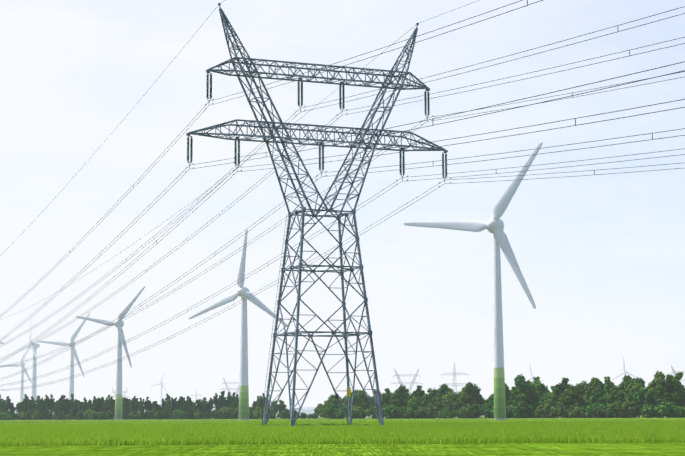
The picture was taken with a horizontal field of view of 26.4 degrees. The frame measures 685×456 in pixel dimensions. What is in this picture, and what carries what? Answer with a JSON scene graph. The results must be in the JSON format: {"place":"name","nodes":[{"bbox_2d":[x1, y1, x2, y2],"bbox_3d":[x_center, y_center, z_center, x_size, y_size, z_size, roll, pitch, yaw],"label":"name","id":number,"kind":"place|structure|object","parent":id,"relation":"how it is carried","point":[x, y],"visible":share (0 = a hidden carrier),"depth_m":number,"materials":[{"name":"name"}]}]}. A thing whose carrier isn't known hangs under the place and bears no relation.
{"place":"outdoors","nodes":[
{"label":"outdoors","id":0,"kind":"place"},
{"bbox_2d":[0,341,31,401],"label":"wind turbine","id":1,"kind":"object","parent":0,"point":[22,365],"visible":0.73,"depth_m":1871.24,"materials":[{"name":"white metal"}]},
{"bbox_2d":[189,230,287,419],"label":"wind turbine","id":2,"kind":"object","parent":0,"point":[242,292],"visible":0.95,"depth_m":800.96,"materials":[{"name":"paint"}]},
{"bbox_2d":[0,416,684,455],"bbox_3d":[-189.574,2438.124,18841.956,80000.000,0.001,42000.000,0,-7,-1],"label":"field ground","id":3,"kind":"structure","parent":0,"point":[582,449],"depth_m":69.00,"materials":[{"name":"green plant"}]},
{"bbox_2d":[0,438,31,445],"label":"grass","id":4,"kind":"structure","parent":3,"relation":"on","point":[4,443],"depth_m":79.77,"materials":[{"name":"green plant"}]},
{"bbox_2d":[25,409,33,419],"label":"bush","id":5,"kind":"object","parent":3,"relation":"on","point":[29,414],"visible":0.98,"depth_m":1270.26,"materials":[{"name":"green plant"}]},
{"bbox_2d":[21,322,39,408],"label":"wind turbine","id":6,"kind":"object","parent":3,"relation":"on","point":[34,347],"visible":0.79,"depth_m":1386.04,"materials":[{"name":"white metal"}]},
{"bbox_2d":[32,411,43,419],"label":"bush","id":7,"kind":"object","parent":3,"relation":"on","point":[36,415],"visible":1,"depth_m":1264.73,"materials":[{"name":"green plant"}]},
{"bbox_2d":[35,395,41,411],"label":"tree","id":8,"kind":"object","parent":3,"relation":"on","point":[38,406],"visible":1,"depth_m":1269.88,"materials":[{"name":"green plant"}]},
{"bbox_2d":[9,437,78,445],"bbox_3d":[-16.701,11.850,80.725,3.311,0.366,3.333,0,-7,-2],"label":"grass","id":9,"kind":"structure","parent":3,"relation":"on","point":[42,443],"depth_m":79.83,"materials":[{"name":"green plant"}]},
{"bbox_2d":[42,409,53,419],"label":"bush","id":10,"kind":"object","parent":3,"relation":"on","point":[47,414],"visible":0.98,"depth_m":1266.85,"materials":[{"name":"green plant"}]},
{"bbox_2d":[48,394,54,419],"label":"tree","id":11,"kind":"object","parent":3,"relation":"on","point":[51,404],"visible":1,"depth_m":1268.27,"materials":[{"name":"green plant"}]},
{"bbox_2d":[52,411,61,419],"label":"bush","id":12,"kind":"object","parent":3,"relation":"on","point":[57,415],"visible":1,"depth_m":1259.12,"materials":[{"name":"green plant"}]},
{"bbox_2d":[37,313,89,411],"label":"wind turbine","id":13,"kind":"object","parent":3,"relation":"on","point":[73,353],"visible":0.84,"depth_m":1353.83,"materials":[{"name":"white metal"}]},
{"bbox_2d":[84,409,95,419],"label":"bush","id":14,"kind":"object","parent":3,"relation":"on","point":[90,414],"visible":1,"depth_m":1234.74,"materials":[{"name":"green plant"}]},
{"bbox_2d":[61,437,133,445],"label":"grass","id":15,"kind":"structure","parent":3,"relation":"on","point":[92,442],"depth_m":80.08,"materials":[{"name":"green plant"}]},
{"bbox_2d":[96,397,102,410],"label":"tree","id":16,"kind":"object","parent":3,"relation":"on","point":[99,405],"visible":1,"depth_m":1243.11,"materials":[{"name":"green plant"}]},
{"bbox_2d":[75,286,144,419],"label":"wind turbine","id":17,"kind":"object","parent":3,"relation":"on","point":[118,392],"visible":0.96,"depth_m":1065.02,"materials":[{"name":"paint"}]},
{"bbox_2d":[108,396,114,419],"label":"tree","id":18,"kind":"object","parent":3,"relation":"on","point":[111,402],"visible":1,"depth_m":1237.89,"materials":[{"name":"green plant"}]},
{"bbox_2d":[122,397,127,417],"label":"tree","id":19,"kind":"object","parent":3,"relation":"on","point":[124,402],"visible":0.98,"depth_m":1234.15,"materials":[{"name":"green plant"}]},
{"bbox_2d":[144,397,149,412],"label":"tree","id":20,"kind":"object","parent":3,"relation":"on","point":[146,404],"visible":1,"depth_m":1228.96,"materials":[{"name":"green plant"}]},
{"bbox_2d":[119,437,188,445],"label":"grass","id":21,"kind":"structure","parent":3,"relation":"on","point":[146,442],"depth_m":79.58,"materials":[{"name":"green plant"}]},
{"bbox_2d":[157,408,167,418],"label":"bush","id":22,"kind":"object","parent":3,"relation":"on","point":[161,413],"visible":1,"depth_m":1214.69,"materials":[{"name":"green plant"}]},
{"bbox_2d":[1,406,369,416],"bbox_3d":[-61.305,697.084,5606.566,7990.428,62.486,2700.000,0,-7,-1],"label":"hills","id":23,"kind":"structure","parent":3,"relation":"on","point":[307,410],"depth_m":4265.73,"materials":[{"name":"green plant"}]},
{"bbox_2d":[194,399,201,411],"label":"tree","id":24,"kind":"object","parent":3,"relation":"on","point":[198,406],"visible":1,"depth_m":1206.03,"materials":[{"name":"green plant"}]},
{"bbox_2d":[171,433,227,436],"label":"grass","id":25,"kind":"structure","parent":3,"relation":"on","point":[198,434],"depth_m":98.16,"materials":[{"name":"green plant"}]},
{"bbox_2d":[170,436,238,444],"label":"grass","id":26,"kind":"structure","parent":3,"relation":"on","point":[212,441],"depth_m":80.09,"materials":[{"name":"green plant"}]},
{"bbox_2d":[208,410,217,418],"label":"bush","id":27,"kind":"object","parent":3,"relation":"on","point":[212,414],"visible":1,"depth_m":1199.46,"materials":[{"name":"green plant"}]},
{"bbox_2d":[213,393,218,418],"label":"tree","id":28,"kind":"object","parent":3,"relation":"on","point":[215,400],"visible":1,"depth_m":1198.55,"materials":[{"name":"green plant"}]},
{"bbox_2d":[221,407,235,418],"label":"bush","id":29,"kind":"object","parent":3,"relation":"on","point":[231,410],"visible":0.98,"depth_m":1182.03,"materials":[{"name":"green plant"}]},
{"bbox_2d":[220,379,238,394],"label":"pylon","id":30,"kind":"object","parent":3,"relation":"on","point":[226,383],"visible":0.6,"depth_m":2035.60,"materials":[{"name":"silver metal"}]},
{"bbox_2d":[230,392,236,407],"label":"tree","id":31,"kind":"object","parent":3,"relation":"on","point":[233,398],"visible":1,"depth_m":1188.57,"materials":[{"name":"green plant"}]},
{"bbox_2d":[253,407,261,418],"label":"bush","id":32,"kind":"object","parent":3,"relation":"on","point":[257,412],"visible":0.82,"depth_m":1167.42,"materials":[{"name":"green plant"}]},
{"bbox_2d":[227,436,291,444],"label":"grass","id":33,"kind":"structure","parent":3,"relation":"on","point":[263,441],"depth_m":80.36,"materials":[{"name":"green plant"}]},
{"bbox_2d":[269,400,278,414],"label":"tree","id":34,"kind":"object","parent":3,"relation":"on","point":[275,410],"visible":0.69,"depth_m":1133.01,"materials":[{"name":"green plant"}]},
{"bbox_2d":[278,400,286,412],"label":"tree","id":35,"kind":"object","parent":3,"relation":"on","point":[282,406],"visible":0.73,"depth_m":1147.64,"materials":[{"name":"green plant"}]},
{"bbox_2d":[282,408,294,418],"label":"bush","id":36,"kind":"object","parent":3,"relation":"on","point":[286,412],"visible":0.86,"depth_m":1125.91,"materials":[{"name":"green plant"}]},
{"bbox_2d":[264,435,332,440],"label":"grass","id":37,"kind":"structure","parent":3,"relation":"on","point":[300,437],"depth_m":83.36,"materials":[{"name":"green plant"}]},
{"bbox_2d":[280,437,331,443],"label":"grass","id":38,"kind":"structure","parent":3,"relation":"on","point":[311,441],"depth_m":80.42,"materials":[{"name":"green plant"}]},
{"bbox_2d":[250,423,372,425],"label":"grass","id":39,"kind":"structure","parent":3,"relation":"on","point":[330,424],"depth_m":193.04,"materials":[{"name":"green plant"}]},
{"bbox_2d":[185,3,450,425],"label":"pylon","id":40,"kind":"object","parent":3,"relation":"on","point":[302,211],"visible":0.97,"depth_m":201.68,"materials":[{"name":"metal"}]},
{"bbox_2d":[0,0,684,390],"bbox_3d":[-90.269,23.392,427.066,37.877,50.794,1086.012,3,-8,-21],"label":"power line conductors","id":41,"kind":"object","parent":40,"relation":"attached to","point":[368,168],"visible":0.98,"depth_m":177.94,"materials":[{"name":"grey metal"}]},
{"bbox_2d":[323,394,340,407],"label":"tree","id":42,"kind":"object","parent":3,"relation":"on","point":[332,399],"visible":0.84,"depth_m":990.83,"materials":[{"name":"green plant"}]},
{"bbox_2d":[324,403,339,418],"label":"bush wood","id":43,"kind":"object","parent":3,"relation":"on","point":[331,408],"visible":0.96,"depth_m":984.37,"materials":[{"name":"green plant"}]},
{"bbox_2d":[309,432,357,435],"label":"grass","id":44,"kind":"structure","parent":3,"relation":"on","point":[333,434],"depth_m":98.18,"materials":[{"name":"green plant"}]},
{"bbox_2d":[335,405,354,417],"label":"bush wood","id":45,"kind":"object","parent":3,"relation":"on","point":[345,408],"visible":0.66,"depth_m":974.73,"materials":[{"name":"green plant"}]},
{"bbox_2d":[355,410,365,418],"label":"bush wood","id":46,"kind":"object","parent":3,"relation":"on","point":[360,413],"visible":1,"depth_m":972.03,"materials":[{"name":"green plant"}]},
{"bbox_2d":[327,436,393,443],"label":"grass","id":47,"kind":"structure","parent":3,"relation":"on","point":[360,440],"depth_m":80.22,"materials":[{"name":"green plant"}]},
{"bbox_2d":[356,390,370,409],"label":"tree","id":48,"kind":"object","parent":3,"relation":"on","point":[363,401],"visible":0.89,"depth_m":984.93,"materials":[{"name":"green plant"}]},
{"bbox_2d":[365,405,379,418],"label":"bush wood","id":49,"kind":"object","parent":3,"relation":"on","point":[368,411],"visible":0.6,"depth_m":963.07,"materials":[{"name":"green plant"}]},
{"bbox_2d":[381,393,390,418],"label":"tree","id":50,"kind":"object","parent":3,"relation":"on","point":[385,399],"visible":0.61,"depth_m":966.67,"materials":[{"name":"green plant"}]},
{"bbox_2d":[384,403,403,418],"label":"bush wood","id":51,"kind":"object","parent":3,"relation":"on","point":[391,410],"visible":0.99,"depth_m":935.04,"materials":[{"name":"green plant"}]},
{"bbox_2d":[389,389,403,407],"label":"tree","id":52,"kind":"object","parent":3,"relation":"on","point":[396,399],"visible":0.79,"depth_m":949.30,"materials":[{"name":"green plant"}]},
{"bbox_2d":[397,384,412,403],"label":"tree","id":53,"kind":"object","parent":3,"relation":"on","point":[404,391],"visible":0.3,"depth_m":966.89,"materials":[{"name":"green plant"}]},
{"bbox_2d":[391,369,422,393],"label":"pylon","id":54,"kind":"object","parent":3,"relation":"on","point":[401,382],"visible":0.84,"depth_m":1711.80,"materials":[{"name":"silver metal"}]},
{"bbox_2d":[404,410,417,418],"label":"bush wood","id":55,"kind":"object","parent":3,"relation":"on","point":[410,414],"visible":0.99,"depth_m":932.19,"materials":[{"name":"green plant"}]},
{"bbox_2d":[406,395,420,410],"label":"tree","id":56,"kind":"object","parent":3,"relation":"on","point":[414,402],"visible":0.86,"depth_m":942.86,"materials":[{"name":"green plant"}]},
{"bbox_2d":[411,385,426,399],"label":"tree","id":57,"kind":"object","parent":3,"relation":"on","point":[419,392],"visible":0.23,"depth_m":968.36,"materials":[{"name":"green plant"}]},
{"bbox_2d":[384,435,459,443],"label":"grass","id":58,"kind":"structure","parent":3,"relation":"on","point":[419,440],"depth_m":79.89,"materials":[{"name":"green plant"}]},
{"bbox_2d":[420,393,432,406],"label":"tree","id":59,"kind":"object","parent":3,"relation":"on","point":[426,399],"visible":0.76,"depth_m":940.95,"materials":[{"name":"green plant"}]},
{"bbox_2d":[427,388,437,398],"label":"tree","id":60,"kind":"object","parent":3,"relation":"on","point":[432,393],"visible":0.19,"depth_m":959.24,"materials":[{"name":"green plant"}]},
{"bbox_2d":[424,401,442,418],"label":"bush wood","id":61,"kind":"object","parent":3,"relation":"on","point":[430,406],"visible":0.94,"depth_m":928.06,"materials":[{"name":"green plant"}]},
{"bbox_2d":[434,395,444,409],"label":"tree","id":62,"kind":"object","parent":3,"relation":"on","point":[439,401],"visible":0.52,"depth_m":932.10,"materials":[{"name":"green plant"}]},
{"bbox_2d":[434,384,452,398],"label":"tree","id":63,"kind":"object","parent":3,"relation":"on","point":[443,389],"visible":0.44,"depth_m":948.99,"materials":[{"name":"green plant"}]},
{"bbox_2d":[441,390,458,408],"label":"tree","id":64,"kind":"object","parent":3,"relation":"on","point":[450,399],"visible":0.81,"depth_m":924.08,"materials":[{"name":"green plant"}]},
{"bbox_2d":[439,363,467,390],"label":"pylon","id":65,"kind":"object","parent":3,"relation":"on","point":[454,383],"visible":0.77,"depth_m":1392.84,"materials":[{"name":"silver metal"}]},
{"bbox_2d":[452,394,462,411],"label":"tree","id":66,"kind":"object","parent":3,"relation":"on","point":[457,405],"visible":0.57,"depth_m":911.74,"materials":[{"name":"green plant"}]},
{"bbox_2d":[458,382,478,406],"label":"tree","id":67,"kind":"object","parent":3,"relation":"on","point":[467,393],"visible":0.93,"depth_m":902.88,"materials":[{"name":"green plant"}]},
{"bbox_2d":[463,403,479,417],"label":"bush wood","id":68,"kind":"object","parent":3,"relation":"on","point":[472,408],"visible":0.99,"depth_m":890.36,"materials":[{"name":"green plant"}]},
{"bbox_2d":[403,142,542,419],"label":"wind turbine","id":69,"kind":"object","parent":3,"relation":"on","point":[494,224],"visible":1,"depth_m":525.15,"materials":[{"name":"paint"}]},
{"bbox_2d":[467,383,483,404],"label":"tree","id":70,"kind":"object","parent":3,"relation":"on","point":[479,398],"visible":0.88,"depth_m":904.53,"materials":[{"name":"green plant"}]},
{"bbox_2d":[445,435,508,443],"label":"grass","id":71,"kind":"structure","parent":3,"relation":"on","point":[477,440],"depth_m":79.98,"materials":[{"name":"green plant"}]},
{"bbox_2d":[479,399,493,417],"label":"bush wood","id":72,"kind":"object","parent":3,"relation":"on","point":[489,405],"visible":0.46,"depth_m":883.92,"materials":[{"name":"green plant"}]},
{"bbox_2d":[484,407,493,417],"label":"bush wood","id":73,"kind":"object","parent":3,"relation":"on","point":[487,412],"visible":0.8,"depth_m":877.67,"materials":[{"name":"green plant"}]},
{"bbox_2d":[493,383,510,405],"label":"tree","id":74,"kind":"object","parent":3,"relation":"on","point":[507,391],"visible":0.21,"depth_m":906.91,"materials":[{"name":"green plant"}]},
{"bbox_2d":[509,374,532,405],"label":"tree","id":75,"kind":"object","parent":3,"relation":"on","point":[523,390],"visible":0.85,"depth_m":865.66,"materials":[{"name":"green plant"}]},
{"bbox_2d":[512,401,532,417],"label":"bush wood","id":76,"kind":"object","parent":3,"relation":"on","point":[521,407],"visible":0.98,"depth_m":853.44,"materials":[{"name":"green plant"}]},
{"bbox_2d":[504,435,559,442],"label":"grass","id":77,"kind":"structure","parent":3,"relation":"on","point":[533,439],"depth_m":80.00,"materials":[{"name":"green plant"}]},
{"bbox_2d":[529,376,547,406],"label":"tree","id":78,"kind":"object","parent":3,"relation":"on","point":[541,388],"visible":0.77,"depth_m":870.13,"materials":[{"name":"green plant"}]},
{"bbox_2d":[535,409,548,417],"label":"bush wood","id":79,"kind":"object","parent":3,"relation":"on","point":[542,415],"visible":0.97,"depth_m":849.18,"materials":[{"name":"green plant"}]},
{"bbox_2d":[537,392,550,407],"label":"tree","id":80,"kind":"object","parent":3,"relation":"on","point":[542,400],"visible":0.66,"depth_m":856.29,"materials":[{"name":"green plant"}]},
{"bbox_2d":[538,404,552,417],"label":"bush wood","id":81,"kind":"object","parent":3,"relation":"on","point":[542,407],"visible":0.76,"depth_m":847.96,"materials":[{"name":"green plant"}]},
{"bbox_2d":[537,404,555,417],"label":"bush wood","id":82,"kind":"object","parent":3,"relation":"on","point":[544,410],"visible":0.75,"depth_m":847.30,"materials":[{"name":"green plant"}]},
{"bbox_2d":[545,390,563,417],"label":"tree","id":83,"kind":"object","parent":3,"relation":"on","point":[548,400],"visible":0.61,"depth_m":850.01,"materials":[{"name":"green plant"}]},
{"bbox_2d":[551,377,569,405],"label":"tree","id":84,"kind":"object","parent":3,"relation":"on","point":[559,388],"visible":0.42,"depth_m":849.99,"materials":[{"name":"green plant"}]},
{"bbox_2d":[553,402,571,417],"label":"bush wood","id":85,"kind":"object","parent":3,"relation":"on","point":[559,409],"visible":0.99,"depth_m":835.30,"materials":[{"name":"green plant"}]},
{"bbox_2d":[558,384,583,408],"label":"tree","id":86,"kind":"object","parent":3,"relation":"on","point":[568,396],"visible":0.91,"depth_m":835.93,"materials":[{"name":"green plant"}]},
{"bbox_2d":[564,403,581,417],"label":"bush wood","id":87,"kind":"object","parent":3,"relation":"on","point":[572,407],"visible":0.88,"depth_m":830.49,"materials":[{"name":"green plant"}]},
{"bbox_2d":[536,434,612,442],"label":"grass","id":88,"kind":"structure","parent":3,"relation":"on","point":[580,439],"depth_m":80.38,"materials":[{"name":"green plant"}]},
{"bbox_2d":[568,406,584,417],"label":"bush wood","id":89,"kind":"object","parent":3,"relation":"on","point":[574,412],"visible":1,"depth_m":825.15,"materials":[{"name":"green plant"}]},
{"bbox_2d":[575,381,586,405],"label":"tree","id":90,"kind":"object","parent":3,"relation":"on","point":[580,385],"visible":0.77,"depth_m":838.51,"materials":[{"name":"green plant"}]},
{"bbox_2d":[584,377,602,404],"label":"tree","id":91,"kind":"object","parent":3,"relation":"on","point":[590,390],"visible":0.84,"depth_m":823.96,"materials":[{"name":"green plant"}]},
{"bbox_2d":[587,402,600,417],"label":"bush wood","id":92,"kind":"object","parent":3,"relation":"on","point":[592,406],"visible":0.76,"depth_m":812.44,"materials":[{"name":"green plant"}]},
{"bbox_2d":[591,406,604,417],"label":"bush wood","id":93,"kind":"object","parent":3,"relation":"on","point":[596,411],"visible":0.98,"depth_m":806.31,"materials":[{"name":"green plant"}]},
{"bbox_2d":[589,379,609,405],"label":"tree","id":94,"kind":"object","parent":3,"relation":"on","point":[599,383],"visible":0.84,"depth_m":818.88,"materials":[{"name":"green plant"}]},
{"bbox_2d":[603,376,614,404],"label":"tree","id":95,"kind":"object","parent":3,"relation":"on","point":[607,380],"visible":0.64,"depth_m":818.10,"materials":[{"name":"green plant"}]},
{"bbox_2d":[600,385,619,402],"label":"tree","id":96,"kind":"object","parent":3,"relation":"on","point":[613,397],"visible":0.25,"depth_m":811.38,"materials":[{"name":"green plant"}]},
{"bbox_2d":[609,400,621,417],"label":"bush wood","id":97,"kind":"object","parent":3,"relation":"on","point":[612,410],"visible":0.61,"depth_m":795.32,"materials":[{"name":"green plant"}]},
{"bbox_2d":[616,375,631,401],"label":"tree","id":98,"kind":"object","parent":3,"relation":"on","point":[621,387],"visible":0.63,"depth_m":804.10,"materials":[{"name":"green plant"}]},
{"bbox_2d":[615,398,639,417],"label":"bush wood","id":99,"kind":"object","parent":3,"relation":"on","point":[627,406],"visible":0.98,"depth_m":785.02,"materials":[{"name":"green plant"}]},
{"bbox_2d":[600,435,666,442],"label":"grass","id":100,"kind":"structure","parent":3,"relation":"on","point":[635,439],"depth_m":79.99,"materials":[{"name":"green plant"}]},
{"bbox_2d":[624,378,643,404],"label":"tree","id":101,"kind":"object","parent":3,"relation":"on","point":[632,389],"visible":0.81,"depth_m":793.70,"materials":[{"name":"green plant"}]},
{"bbox_2d":[635,377,646,417],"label":"tree","id":102,"kind":"object","parent":3,"relation":"on","point":[640,381],"visible":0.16,"depth_m":804.58,"materials":[{"name":"green plant"}]},
{"bbox_2d":[636,387,652,410],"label":"tree","id":103,"kind":"object","parent":3,"relation":"on","point":[644,396],"visible":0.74,"depth_m":786.67,"materials":[{"name":"green plant"}]},
{"bbox_2d":[639,404,655,417],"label":"bush wood","id":104,"kind":"object","parent":3,"relation":"on","point":[646,411],"visible":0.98,"depth_m":772.44,"materials":[{"name":"green plant"}]},
{"bbox_2d":[646,371,665,417],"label":"tree","id":105,"kind":"object","parent":3,"relation":"on","point":[651,387],"visible":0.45,"depth_m":787.46,"materials":[{"name":"green plant"}]},
{"bbox_2d":[655,400,678,417],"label":"bush","id":106,"kind":"object","parent":3,"relation":"on","point":[665,408],"visible":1,"depth_m":756.92,"materials":[{"name":"green plant"}]},
{"bbox_2d":[654,374,680,404],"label":"tree","id":107,"kind":"object","parent":3,"relation":"on","point":[666,387],"visible":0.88,"depth_m":770.77,"materials":[{"name":"green plant"}]},
{"bbox_2d":[669,372,684,404],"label":"tree","id":108,"kind":"object","parent":3,"relation":"on","point":[678,376],"visible":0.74,"depth_m":773.04,"materials":[{"name":"green plant"}]},
{"bbox_2d":[676,389,684,406],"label":"tree","id":109,"kind":"object","parent":3,"relation":"on","point":[682,392],"visible":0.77,"depth_m":769.63,"materials":[{"name":"green plant"}]},
{"bbox_2d":[0,0,684,407],"label":"sky","id":110,"kind":"structure","parent":0,"point":[600,259],"materials":[{"name":"white"}]},
{"bbox_2d":[613,357,636,379],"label":"wind turbine","id":111,"kind":"object","parent":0,"point":[624,372],"visible":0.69,"depth_m":3287.25,"materials":[{"name":"white metal"}]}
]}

